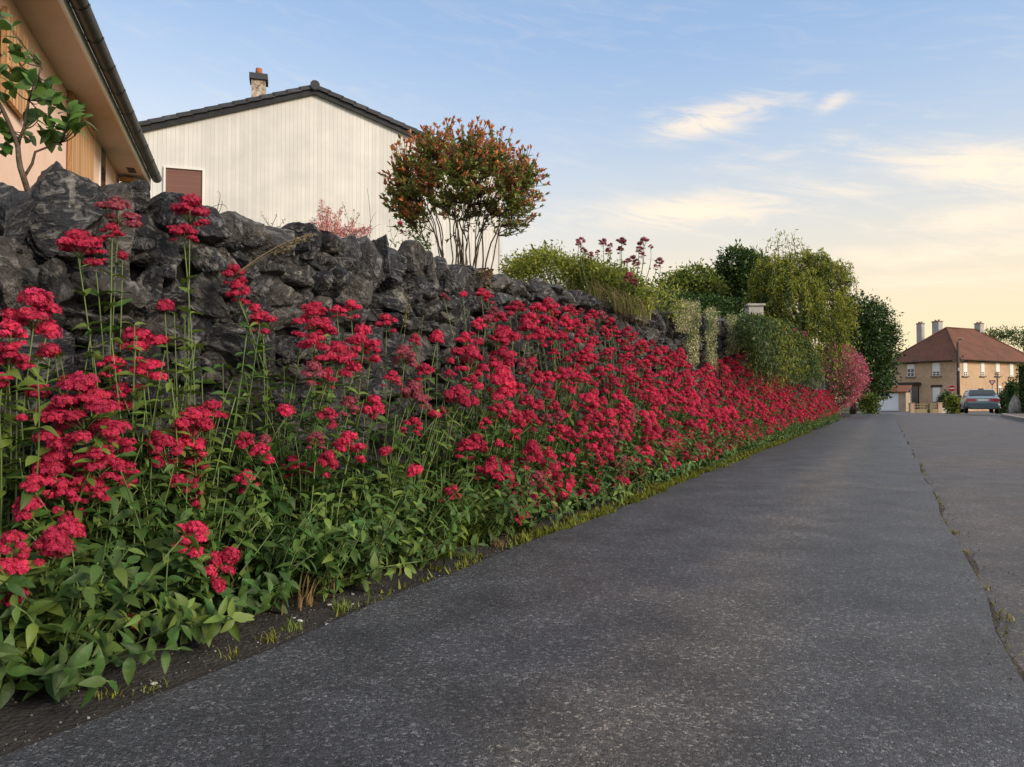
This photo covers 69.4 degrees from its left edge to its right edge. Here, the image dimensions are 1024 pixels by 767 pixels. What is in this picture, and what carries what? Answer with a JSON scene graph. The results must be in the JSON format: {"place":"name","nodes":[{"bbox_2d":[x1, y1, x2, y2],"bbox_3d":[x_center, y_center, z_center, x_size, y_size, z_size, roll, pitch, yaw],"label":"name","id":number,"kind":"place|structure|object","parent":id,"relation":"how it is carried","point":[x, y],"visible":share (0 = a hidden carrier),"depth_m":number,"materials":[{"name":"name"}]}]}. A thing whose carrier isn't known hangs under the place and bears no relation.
{"place":"outdoors","nodes":[
{"label":"outdoors","id":0,"kind":"place"},
{"bbox_2d":[0,413,859,756],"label":"verge","id":1,"kind":"structure","parent":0,"point":[42,707],"depth_m":1.93,"materials":[{"name":"soil"}]},
{"bbox_2d":[0,285,148,605],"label":"valerian plant","id":2,"kind":"object","parent":1,"relation":"on","point":[42,307],"visible":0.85,"depth_m":2.03,"materials":[{"name":"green plant"}]},
{"bbox_2d":[0,518,199,708],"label":"valerian plant","id":3,"kind":"object","parent":1,"relation":"on","point":[29,662],"visible":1,"depth_m":1.67,"materials":[{"name":"green plant"}]},
{"bbox_2d":[1,370,200,626],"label":"valerian plant","id":4,"kind":"object","parent":1,"relation":"on","point":[54,461],"visible":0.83,"depth_m":2.03,"materials":[{"name":"red plant"}]},
{"bbox_2d":[8,196,235,606],"bbox_3d":[-1.223,0.057,2.277,0.648,1.338,0.665,0,-1,0],"label":"valerian plant","id":5,"kind":"object","parent":1,"relation":"on","point":[71,240],"visible":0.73,"depth_m":2.32,"materials":[{"name":"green plant"}]},
{"bbox_2d":[32,321,244,608],"bbox_3d":[-1.141,0.291,2.426,0.552,0.969,0.558,0,-1,15],"label":"valerian plant","id":6,"kind":"object","parent":1,"relation":"on","point":[138,344],"visible":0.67,"depth_m":2.35,"materials":[{"name":"green plant"}]},
{"bbox_2d":[38,463,281,646],"bbox_3d":[-0.925,0.478,2.147,0.562,0.542,0.801,0,-1,0],"label":"valerian plant","id":7,"kind":"object","parent":1,"relation":"on","point":[202,621],"visible":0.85,"depth_m":2.02,"materials":[{"name":"green plant"}]},
{"bbox_2d":[96,457,295,587],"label":"valerian plant","id":8,"kind":"object","parent":1,"relation":"on","point":[238,528],"visible":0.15,"depth_m":2.39,"materials":[{"name":"green plant"}]},
{"bbox_2d":[135,193,271,547],"bbox_3d":[-1.085,0.015,2.673,0.417,1.410,0.568,0,-1,-17],"label":"valerian plant","id":9,"kind":"object","parent":1,"relation":"on","point":[187,205],"visible":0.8,"depth_m":2.62,"materials":[{"name":"green plant"}]},
{"bbox_2d":[105,399,312,605],"bbox_3d":[-1.096,0.407,2.349,0.599,0.722,0.729,-1,-2,35],"label":"valerian plant","id":10,"kind":"object","parent":1,"relation":"on","point":[192,440],"visible":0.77,"depth_m":2.36,"materials":[{"name":"green plant"}]},
{"bbox_2d":[202,402,297,586],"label":"valerian plant","id":11,"kind":"object","parent":1,"relation":"on","point":[286,410],"visible":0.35,"depth_m":2.59,"materials":[{"name":"green plant"}]},
{"bbox_2d":[178,501,323,619],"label":"valerian plant","id":12,"kind":"object","parent":1,"relation":"on","point":[269,599],"visible":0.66,"depth_m":2.31,"materials":[{"name":"green plant"}]},
{"bbox_2d":[221,431,348,589],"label":"valerian plant","id":13,"kind":"object","parent":1,"relation":"on","point":[253,499],"visible":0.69,"depth_m":2.61,"materials":[{"name":"green plant"}]},
{"bbox_2d":[214,331,372,572],"bbox_3d":[-0.853,0.293,2.898,0.570,0.977,0.775,0,-1,0],"label":"valerian plant","id":14,"kind":"object","parent":1,"relation":"on","point":[325,458],"visible":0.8,"depth_m":2.76,"materials":[{"name":"green plant"}]},
{"bbox_2d":[222,262,368,540],"bbox_3d":[-0.934,0.152,3.110,0.579,1.235,0.679,1,-2,-27],"label":"valerian plant","id":15,"kind":"object","parent":1,"relation":"on","point":[237,283],"visible":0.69,"depth_m":2.92,"materials":[{"name":"green plant"}]},
{"bbox_2d":[245,300,384,565],"bbox_3d":[-0.808,0.212,2.978,0.546,1.116,0.754,0,-1,0],"label":"valerian plant","id":16,"kind":"object","parent":1,"relation":"on","point":[314,310],"visible":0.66,"depth_m":2.94,"materials":[{"name":"green plant"}]},
{"bbox_2d":[281,563,348,614],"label":"grass clump","id":17,"kind":"object","parent":1,"relation":"on","point":[300,600],"visible":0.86,"depth_m":2.42,"materials":[{"name":"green plant"}]},
{"bbox_2d":[236,431,426,600],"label":"valerian plant","id":18,"kind":"object","parent":1,"relation":"on","point":[354,556],"visible":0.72,"depth_m":2.53,"materials":[{"name":"green plant"}]},
{"bbox_2d":[262,430,414,591],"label":"valerian plant","id":19,"kind":"object","parent":1,"relation":"on","point":[375,550],"visible":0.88,"depth_m":2.60,"materials":[{"name":"green plant"}]},
{"bbox_2d":[297,299,440,550],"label":"valerian plant","id":20,"kind":"object","parent":1,"relation":"on","point":[366,345],"visible":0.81,"depth_m":3.15,"materials":[{"name":"green plant"}]},
{"bbox_2d":[337,313,448,532],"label":"valerian plant","id":21,"kind":"object","parent":1,"relation":"on","point":[415,386],"visible":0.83,"depth_m":3.36,"materials":[{"name":"green plant"}]},
{"bbox_2d":[343,416,469,562],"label":"valerian plant","id":22,"kind":"object","parent":1,"relation":"on","point":[413,470],"visible":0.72,"depth_m":3.06,"materials":[{"name":"green plant"}]},
{"bbox_2d":[330,446,491,574],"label":"valerian plant","id":23,"kind":"object","parent":1,"relation":"on","point":[411,550],"visible":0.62,"depth_m":2.88,"materials":[{"name":"green plant"}]},
{"bbox_2d":[350,331,471,515],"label":"valerian plant","id":24,"kind":"object","parent":1,"relation":"on","point":[462,394],"visible":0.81,"depth_m":3.61,"materials":[{"name":"green plant"}]},
{"bbox_2d":[360,461,491,555],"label":"valerian plant","id":25,"kind":"object","parent":1,"relation":"on","point":[449,492],"visible":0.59,"depth_m":3.18,"materials":[{"name":"green plant"}]},
{"bbox_2d":[396,329,505,517],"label":"valerian plant","id":26,"kind":"object","parent":1,"relation":"on","point":[471,352],"visible":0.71,"depth_m":3.76,"materials":[{"name":"green plant"}]},
{"bbox_2d":[400,433,535,544],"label":"valerian plant","id":27,"kind":"object","parent":1,"relation":"on","point":[470,443],"visible":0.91,"depth_m":3.45,"materials":[{"name":"green plant"}]},
{"bbox_2d":[416,292,524,503],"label":"valerian plant","id":28,"kind":"object","parent":1,"relation":"on","point":[478,326],"visible":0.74,"depth_m":3.98,"materials":[{"name":"red plant"}]},
{"bbox_2d":[416,468,528,562],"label":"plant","id":29,"kind":"object","parent":1,"relation":"on","point":[450,554],"visible":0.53,"depth_m":3.16,"materials":[{"name":"plant"}]},
{"bbox_2d":[421,290,541,490],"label":"valerian plant","id":30,"kind":"object","parent":1,"relation":"on","point":[502,373],"visible":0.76,"depth_m":4.18,"materials":[{"name":"red plant"}]},
{"bbox_2d":[457,505,518,548],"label":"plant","id":31,"kind":"object","parent":1,"relation":"on","point":[479,534],"visible":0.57,"depth_m":3.40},
{"bbox_2d":[447,416,550,536],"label":"valerian plant","id":32,"kind":"object","parent":1,"relation":"on","point":[504,467],"visible":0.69,"depth_m":3.65,"materials":[{"name":"green plant"}]},
{"bbox_2d":[456,287,544,492],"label":"valerian plant","id":33,"kind":"object","parent":1,"relation":"on","point":[485,296],"visible":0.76,"depth_m":4.40,"materials":[{"name":"red plant"}]},
{"bbox_2d":[467,429,577,532],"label":"valerian plant","id":34,"kind":"object","parent":1,"relation":"on","point":[530,509],"visible":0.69,"depth_m":3.77,"materials":[{"name":"green plant"}]},
{"bbox_2d":[491,311,564,491],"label":"valerian plant","id":35,"kind":"object","parent":1,"relation":"on","point":[539,374],"visible":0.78,"depth_m":4.59,"materials":[{"name":"red plant"}]},
{"bbox_2d":[495,416,577,521],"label":"valerian plant","id":36,"kind":"object","parent":1,"relation":"on","point":[532,446],"visible":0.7,"depth_m":4.02,"materials":[{"name":"red plant"}]},
{"bbox_2d":[503,300,577,473],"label":"valerian plant","id":37,"kind":"object","parent":1,"relation":"on","point":[526,320],"visible":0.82,"depth_m":4.79,"materials":[{"name":"red plant"}]},
{"bbox_2d":[501,413,591,517],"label":"valerian plant","id":38,"kind":"object","parent":1,"relation":"on","point":[548,451],"visible":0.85,"depth_m":4.31,"materials":[{"name":"red plant"}]},
{"bbox_2d":[519,302,597,484],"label":"valerian plant","id":39,"kind":"object","parent":1,"relation":"on","point":[553,336],"visible":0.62,"depth_m":5.01,"materials":[{"name":"red plant"}]},
{"bbox_2d":[531,297,614,474],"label":"valerian plant","id":40,"kind":"object","parent":1,"relation":"on","point":[580,376],"visible":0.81,"depth_m":5.18,"materials":[{"name":"red plant"}]},
{"bbox_2d":[536,410,614,506],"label":"valerian plant","id":41,"kind":"object","parent":1,"relation":"on","point":[585,436],"visible":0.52,"depth_m":4.70,"materials":[{"name":"red plant"}]},
{"bbox_2d":[544,305,617,471],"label":"valerian plant","id":42,"kind":"object","parent":1,"relation":"on","point":[586,355],"visible":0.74,"depth_m":5.44,"materials":[{"name":"red plant"}]},
{"bbox_2d":[551,429,624,511],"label":"valerian plant","id":43,"kind":"object","parent":1,"relation":"on","point":[586,503],"visible":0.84,"depth_m":4.50,"materials":[{"name":"green plant"}]},
{"bbox_2d":[564,304,635,469],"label":"valerian plant","id":44,"kind":"object","parent":1,"relation":"on","point":[577,325],"visible":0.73,"depth_m":5.64,"materials":[{"name":"red plant"}]},
{"bbox_2d":[557,414,648,505],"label":"valerian plant","id":45,"kind":"object","parent":1,"relation":"on","point":[584,423],"visible":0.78,"depth_m":4.85,"materials":[{"name":"red plant"}]},
{"bbox_2d":[577,308,640,459],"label":"valerian plant","id":46,"kind":"object","parent":1,"relation":"on","point":[614,380],"visible":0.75,"depth_m":5.82,"materials":[{"name":"red plant"}]},
{"bbox_2d":[583,309,642,453],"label":"valerian plant","id":47,"kind":"object","parent":1,"relation":"on","point":[629,379],"visible":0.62,"depth_m":6.09,"materials":[{"name":"red plant"}]},
{"bbox_2d":[575,423,652,500],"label":"valerian plant","id":48,"kind":"object","parent":1,"relation":"on","point":[602,432],"visible":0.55,"depth_m":5.06,"materials":[{"name":"green plant"}]},
{"bbox_2d":[593,310,649,454],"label":"valerian plant","id":49,"kind":"object","parent":1,"relation":"on","point":[627,356],"visible":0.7,"depth_m":6.26,"materials":[{"name":"red plant"}]},
{"bbox_2d":[594,408,665,492],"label":"valerian plant","id":50,"kind":"object","parent":1,"relation":"on","point":[614,431],"visible":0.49,"depth_m":5.25,"materials":[{"name":"red plant"}]},
{"bbox_2d":[604,325,657,457],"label":"valerian plant","id":51,"kind":"object","parent":1,"relation":"on","point":[652,394],"visible":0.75,"depth_m":6.50,"materials":[{"name":"red plant"}]},
{"bbox_2d":[610,407,673,490],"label":"valerian plant","id":52,"kind":"object","parent":1,"relation":"on","point":[622,421],"visible":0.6,"depth_m":5.42,"materials":[{"name":"red plant"}]},
{"bbox_2d":[617,426,669,488],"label":"valerian plant","id":53,"kind":"object","parent":1,"relation":"on","point":[647,430],"visible":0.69,"depth_m":5.77,"materials":[{"name":"red plant"}]},
{"bbox_2d":[618,326,673,446],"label":"valerian plant","id":54,"kind":"object","parent":1,"relation":"on","point":[624,333],"visible":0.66,"depth_m":6.74,"materials":[{"name":"red plant"}]},
{"bbox_2d":[628,331,676,449],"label":"valerian plant","id":55,"kind":"object","parent":1,"relation":"on","point":[643,348],"visible":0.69,"depth_m":6.95,"materials":[{"name":"red plant"}]},
{"bbox_2d":[634,425,692,481],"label":"valerian plant","id":56,"kind":"object","parent":1,"relation":"on","point":[658,431],"visible":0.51,"depth_m":6.12,"materials":[{"name":"green plant"}]},
{"bbox_2d":[638,339,690,455],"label":"valerian plant","id":57,"kind":"object","parent":1,"relation":"on","point":[669,389],"visible":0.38,"depth_m":7.12,"materials":[{"name":"red plant"}]},
{"bbox_2d":[638,418,693,482],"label":"valerian plant","id":58,"kind":"object","parent":1,"relation":"on","point":[665,467],"visible":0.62,"depth_m":5.93,"materials":[{"name":"green plant"}]},
{"bbox_2d":[646,339,694,446],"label":"valerian plant","id":59,"kind":"object","parent":1,"relation":"on","point":[682,399],"visible":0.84,"depth_m":7.42,"materials":[{"name":"red plant"}]},
{"bbox_2d":[639,406,703,475],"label":"valerian plant","id":60,"kind":"object","parent":1,"relation":"on","point":[688,458],"visible":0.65,"depth_m":6.59,"materials":[{"name":"green plant"}]},
{"bbox_2d":[642,397,700,472],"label":"valerian plant","id":61,"kind":"object","parent":1,"relation":"on","point":[660,401],"visible":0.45,"depth_m":6.42,"materials":[{"name":"red plant"}]},
{"bbox_2d":[649,345,702,442],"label":"valerian plant","id":62,"kind":"object","parent":1,"relation":"on","point":[668,369],"visible":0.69,"depth_m":7.70,"materials":[{"name":"red plant"}]},
{"bbox_2d":[336,430,1022,658],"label":"moss","id":63,"kind":"object","parent":1,"relation":"on","point":[583,517],"visible":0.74,"depth_m":4.41,"materials":[{"name":"green plant"}]},
{"bbox_2d":[663,347,710,436],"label":"valerian plant","id":64,"kind":"object","parent":1,"relation":"on","point":[683,374],"visible":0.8,"depth_m":8.19,"materials":[{"name":"red plant"}]},
{"bbox_2d":[663,346,723,449],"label":"valerian plant","id":65,"kind":"object","parent":1,"relation":"on","point":[686,389],"visible":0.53,"depth_m":7.89,"materials":[{"name":"red plant"}]},
{"bbox_2d":[681,408,729,461],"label":"valerian plant","id":66,"kind":"object","parent":1,"relation":"on","point":[705,428],"visible":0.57,"depth_m":7.79,"materials":[{"name":"red plant"}]},
{"bbox_2d":[681,423,736,469],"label":"valerian plant","id":67,"kind":"object","parent":1,"relation":"on","point":[702,448],"visible":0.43,"depth_m":7.25,"materials":[{"name":"green plant"}]},
{"bbox_2d":[695,372,729,443],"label":"valerian plant","id":68,"kind":"object","parent":1,"relation":"on","point":[704,382],"visible":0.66,"depth_m":8.88,"materials":[{"name":"red plant"}]},
{"bbox_2d":[693,366,737,439],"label":"valerian plant","id":69,"kind":"object","parent":1,"relation":"on","point":[733,411],"visible":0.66,"depth_m":9.11,"materials":[{"name":"red plant"}]},
{"bbox_2d":[695,406,736,458],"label":"valerian plant","id":70,"kind":"object","parent":1,"relation":"on","point":[713,411],"visible":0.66,"depth_m":8.23,"materials":[{"name":"red plant"}]},
{"bbox_2d":[0,412,1023,766],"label":"footpath","id":71,"kind":"structure","parent":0,"point":[814,598],"depth_m":1.87,"materials":[{"name":"asphalt"}]},
{"bbox_2d":[3,460,1023,750],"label":"grit","id":72,"kind":"object","parent":71,"relation":"on","point":[435,578],"visible":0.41,"depth_m":2.21,"materials":[{"name":"gravel"}]},
{"bbox_2d":[88,0,1023,397],"label":"sky","id":73,"kind":"structure","parent":0,"point":[889,134],"materials":[{"name":"blue"}]},
{"bbox_2d":[838,403,994,412],"bbox_3d":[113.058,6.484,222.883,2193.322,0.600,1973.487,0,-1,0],"label":"ground","id":74,"kind":"structure","parent":0,"point":[846,410],"depth_m":114.60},
{"bbox_2d":[0,161,828,555],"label":"dry stone wall","id":75,"kind":"structure","parent":74,"relation":"on","point":[374,279],"depth_m":3.19,"materials":[{"name":"stone"}]},
{"bbox_2d":[309,199,372,237],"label":"plume plant","id":76,"kind":"object","parent":75,"relation":"on","point":[338,232],"visible":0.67,"depth_m":4.06,"materials":[{"name":"plant"}]},
{"bbox_2d":[497,239,663,319],"bbox_3d":[0.712,-1.092,7.529,1.807,0.938,1.567,0,-1,0],"label":"green mound","id":77,"kind":"object","parent":75,"relation":"on","point":[533,260],"visible":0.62,"depth_m":7.07,"materials":[{"name":"green plant"}]},
{"bbox_2d":[525,264,661,330],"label":"tall grass","id":78,"kind":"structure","parent":75,"relation":"on","point":[631,309],"depth_m":6.74,"materials":[{"name":"plant"}]},
{"bbox_2d":[575,236,663,297],"bbox_3d":[1.018,-1.096,6.928,0.876,0.594,0.369,0,-1,0],"label":"seeding valerian","id":79,"kind":"object","parent":75,"relation":"on","point":[621,240],"visible":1,"depth_m":6.91,"materials":[{"name":"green plant"}]},
{"bbox_2d":[638,269,697,323],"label":"shrub","id":80,"kind":"object","parent":75,"relation":"on","point":[667,308],"visible":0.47,"depth_m":8.21,"materials":[{"name":"green plant"}]},
{"bbox_2d":[670,298,693,334],"bbox_3d":[1.984,-0.793,8.549,0.205,0.479,0.969,-1,-2,28],"label":"stonecrop","id":81,"kind":"object","parent":75,"relation":"on","point":[682,325],"visible":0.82,"depth_m":8.46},
{"bbox_2d":[682,297,703,368],"bbox_3d":[2.202,-0.607,9.010,0.217,0.909,0.920,-1,-2,27],"label":"stonecrop","id":82,"kind":"object","parent":75,"relation":"hanging from","point":[693,338],"visible":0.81,"depth_m":8.89,"materials":[{"name":"plant"}]},
{"bbox_2d":[703,306,720,372],"bbox_3d":[2.702,-0.610,9.968,0.195,0.974,1.045,-1,-2,26],"label":"stonecrop","id":83,"kind":"object","parent":75,"relation":"hanging from","point":[711,333],"visible":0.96,"depth_m":9.83,"materials":[{"name":"plant"}]},
{"bbox_2d":[724,312,741,354],"bbox_3d":[3.410,-0.773,11.368,0.222,0.768,1.522,-1,-2,24],"label":"stonecrop","id":84,"kind":"object","parent":75,"relation":"hanging from","point":[732,322],"visible":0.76,"depth_m":11.23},
{"bbox_2d":[730,311,825,401],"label":"hanging creeper","id":85,"kind":"object","parent":75,"relation":"hanging from","point":[777,347],"visible":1,"depth_m":11.56,"materials":[{"name":"green plant"}]},
{"bbox_2d":[822,289,906,413],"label":"dark tree","id":86,"kind":"object","parent":74,"relation":"on","point":[875,337],"visible":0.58,"depth_m":42.53,"materials":[{"name":"green plant"}]},
{"bbox_2d":[856,392,883,413],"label":"bush","id":87,"kind":"object","parent":74,"relation":"on","point":[869,403],"visible":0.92,"depth_m":41.75,"materials":[{"name":"green plant"}]},
{"bbox_2d":[842,350,902,410],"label":"dark tree","id":88,"kind":"object","parent":74,"relation":"on","point":[886,394],"visible":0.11,"depth_m":61.47,"materials":[{"name":"green plant"}]},
{"bbox_2d":[877,385,911,410],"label":"garage","id":89,"kind":"structure","parent":74,"relation":"on","point":[899,400],"depth_m":87.63,"materials":[{"name":"brick"}]},
{"bbox_2d":[941,393,961,413],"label":"bush","id":90,"kind":"object","parent":74,"relation":"on","point":[952,401],"visible":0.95,"depth_m":55.76,"materials":[{"name":"green plant"}]},
{"bbox_2d":[891,319,1023,410],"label":"ochre house","id":91,"kind":"structure","parent":74,"relation":"on","point":[927,370],"depth_m":96.05,"materials":[{"name":"brick"}]},
{"bbox_2d":[1015,362,1023,412],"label":"tall hedge","id":92,"kind":"object","parent":74,"relation":"on","point":[1020,383],"visible":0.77,"depth_m":37.69,"materials":[{"name":"green plant"}]},
{"bbox_2d":[857,411,1023,670],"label":"road","id":93,"kind":"structure","parent":0,"point":[975,459],"depth_m":5.98,"materials":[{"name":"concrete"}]},
{"bbox_2d":[898,424,1023,681],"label":"seam dirt","id":94,"kind":"structure","parent":93,"relation":"on","point":[995,616],"depth_m":2.50,"materials":[{"name":"soil"}]},
{"bbox_2d":[958,388,1000,412],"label":"parked car","id":95,"kind":"object","parent":93,"relation":"on","point":[983,398],"visible":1,"depth_m":42.78,"materials":[{"name":"silver metal"}]},
{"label":"garden ground","id":96,"kind":"structure","parent":0,"visible":0},
{"bbox_2d":[0,11,96,191],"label":"tree","id":97,"kind":"object","parent":96,"relation":"on","point":[40,92],"visible":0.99,"depth_m":2.76,"materials":[{"name":"green plant"}]},
{"bbox_2d":[0,0,161,190],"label":"peach house","id":98,"kind":"structure","parent":96,"relation":"on","point":[64,40],"depth_m":7.36,"materials":[{"name":"beige paint"}]},
{"bbox_2d":[119,68,510,273],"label":"white house","id":99,"kind":"structure","parent":96,"relation":"on","point":[293,155],"depth_m":20.02,"materials":[{"name":"paint"}]},
{"bbox_2d":[163,166,204,204],"bbox_3d":[-8.520,-4.877,19.213,1.125,1.475,0.080,0,-1,-16],"label":"window","id":100,"kind":"structure","parent":99,"relation":"in","point":[183,180],"depth_m":19.22,"materials":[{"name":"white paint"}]},
{"bbox_2d":[378,115,549,269],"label":"photinia shrub","id":101,"kind":"object","parent":96,"relation":"on","point":[461,166],"visible":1,"depth_m":5.84,"materials":[{"name":"green plant"}]},
{"bbox_2d":[654,257,737,299],"bbox_3d":[6.603,-2.556,27.284,3.088,4.292,2.861,0,-1,0],"label":"garden tree","id":102,"kind":"object","parent":96,"relation":"on","point":[703,280],"visible":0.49,"depth_m":26.66,"materials":[{"name":"green plant"}]},
{"bbox_2d":[647,287,747,320],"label":"clipped hedge","id":103,"kind":"object","parent":96,"relation":"on","point":[724,306],"visible":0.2,"depth_m":16.43,"materials":[{"name":"green plant"}]},
{"bbox_2d":[710,239,772,308],"bbox_3d":[9.171,-2.952,29.194,3.098,5.496,2.587,0,-1,0],"label":"garden tree","id":104,"kind":"object","parent":96,"relation":"on","point":[736,274],"visible":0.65,"depth_m":28.76,"materials":[{"name":"green plant"}]},
{"bbox_2d":[741,229,861,386],"bbox_3d":[9.945,-2.541,25.057,4.895,5.480,2.973,1,-1,-21],"label":"willow tree","id":105,"kind":"object","parent":96,"relation":"on","point":[782,287],"visible":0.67,"depth_m":24.70,"materials":[{"name":"green plant"}]},
{"bbox_2d":[819,343,872,411],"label":"pink bush","id":106,"kind":"object","parent":96,"relation":"on","point":[853,376],"visible":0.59,"depth_m":31.41,"materials":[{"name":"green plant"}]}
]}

